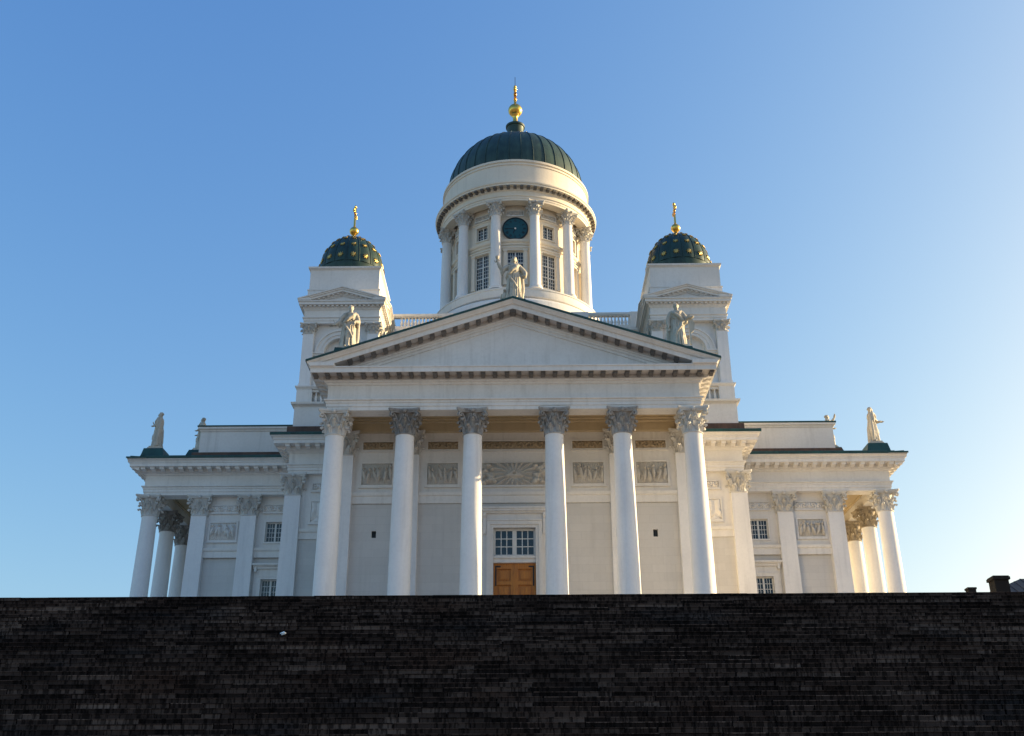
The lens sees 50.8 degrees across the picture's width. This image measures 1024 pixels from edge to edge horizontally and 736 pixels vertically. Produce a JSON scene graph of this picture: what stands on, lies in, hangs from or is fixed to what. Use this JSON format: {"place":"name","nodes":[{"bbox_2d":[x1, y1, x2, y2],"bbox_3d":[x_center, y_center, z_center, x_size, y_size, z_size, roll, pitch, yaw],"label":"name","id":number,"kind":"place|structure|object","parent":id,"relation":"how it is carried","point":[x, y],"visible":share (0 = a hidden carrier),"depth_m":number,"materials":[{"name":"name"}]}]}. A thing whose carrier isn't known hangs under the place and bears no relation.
{"place":"outdoors","nodes":[
{"label":"outdoors","id":0,"kind":"place"},
{"bbox_2d":[0,0,1023,597],"label":"sky","id":1,"kind":"structure","parent":0,"point":[174,174],"materials":[{"name":"blue"}]},
{"bbox_2d":[964,575,1023,591],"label":"house","id":2,"kind":"structure","parent":0,"point":[998,583],"depth_m":84.16,"materials":[{"name":"paint"}]},
{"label":"terrace","id":3,"kind":"structure","parent":0,"visible":0},
{"bbox_2d":[126,85,908,596],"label":"cathedral","id":4,"kind":"structure","parent":3,"relation":"on","point":[550,433],"depth_m":73.16,"materials":[{"name":"paint"}]},
{"bbox_2d":[140,412,168,455],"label":"statue","id":5,"kind":"object","parent":4,"relation":"on","point":[155,447],"visible":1,"depth_m":87.80,"materials":[{"name":"stone"}]},
{"bbox_2d":[186,418,205,454],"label":"statue","id":6,"kind":"object","parent":4,"relation":"on","point":[198,435],"visible":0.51,"depth_m":99.82,"materials":[{"name":"stone"}]},
{"bbox_2d":[260,580,276,595],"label":"window","id":7,"kind":"structure","parent":4,"relation":"in","point":[268,587],"depth_m":83.49,"materials":[{"name":"paint"}]},
{"bbox_2d":[265,523,281,541],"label":"window","id":8,"kind":"structure","parent":4,"relation":"in","point":[273,530],"depth_m":85.31,"materials":[{"name":"paint"}]},
{"bbox_2d":[329,305,360,349],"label":"statue","id":9,"kind":"object","parent":4,"relation":"on","point":[349,322],"visible":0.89,"depth_m":72.99,"materials":[{"name":"stone"}]},
{"bbox_2d":[476,255,488,290],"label":"window","id":10,"kind":"structure","parent":4,"relation":"in","point":[482,267],"depth_m":101.50,"materials":[{"name":"paint"}]},
{"bbox_2d":[478,228,486,240],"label":"window","id":11,"kind":"structure","parent":4,"relation":"in","point":[482,233],"depth_m":103.25,"materials":[{"name":"paint"}]},
{"bbox_2d":[493,563,514,594],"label":"door","id":12,"kind":"structure","parent":4,"relation":"in","point":[503,573],"depth_m":69.51,"materials":[{"name":"brown wood"}]},
{"bbox_2d":[494,255,526,299],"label":"statue","id":13,"kind":"object","parent":4,"relation":"on","point":[516,276],"visible":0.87,"depth_m":73.61,"materials":[{"name":"stone"}]},
{"bbox_2d":[493,529,535,555],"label":"window","id":14,"kind":"structure","parent":4,"relation":"in","point":[506,542],"depth_m":70.41,"materials":[{"name":"paint"}]},
{"bbox_2d":[508,252,522,266],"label":"window","id":15,"kind":"structure","parent":4,"relation":"in","point":[519,255],"depth_m":101.18,"materials":[{"name":"glass"}]},
{"bbox_2d":[515,563,535,594],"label":"door","id":16,"kind":"structure","parent":4,"relation":"in","point":[525,573],"depth_m":69.49,"materials":[{"name":"brown wood"}]},
{"bbox_2d":[543,227,552,240],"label":"window","id":17,"kind":"structure","parent":4,"relation":"in","point":[547,233],"depth_m":103.18,"materials":[{"name":"paint"}]},
{"bbox_2d":[542,254,554,289],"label":"window","id":18,"kind":"structure","parent":4,"relation":"in","point":[548,263],"depth_m":101.45,"materials":[{"name":"paint"}]},
{"bbox_2d":[665,303,694,347],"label":"statue","id":19,"kind":"object","parent":4,"relation":"on","point":[676,320],"visible":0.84,"depth_m":72.67,"materials":[{"name":"stone"}]},
{"bbox_2d":[750,520,768,538],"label":"window","id":20,"kind":"structure","parent":4,"relation":"in","point":[759,528],"depth_m":84.89,"materials":[{"name":"paint"}]},
{"bbox_2d":[756,577,773,592],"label":"window","id":21,"kind":"structure","parent":4,"relation":"in","point":[764,584],"depth_m":83.07,"materials":[{"name":"paint"}]},
{"bbox_2d":[824,413,843,450],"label":"statue","id":22,"kind":"object","parent":4,"relation":"on","point":[826,417],"visible":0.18,"depth_m":100.71,"materials":[{"name":"stone"}]},
{"bbox_2d":[862,407,890,450],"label":"statue","id":23,"kind":"object","parent":4,"relation":"on","point":[874,442],"visible":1,"depth_m":87.18,"materials":[{"name":"stone"}]},
{"bbox_3d":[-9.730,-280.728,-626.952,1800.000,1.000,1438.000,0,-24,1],"label":"square","id":24,"kind":"structure","parent":0,"visible":0},
{"bbox_2d":[0,592,1023,735],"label":"granite steps","id":25,"kind":"structure","parent":24,"relation":"on","point":[849,664],"depth_m":37.66,"materials":[{"name":"black stone"}]}
]}

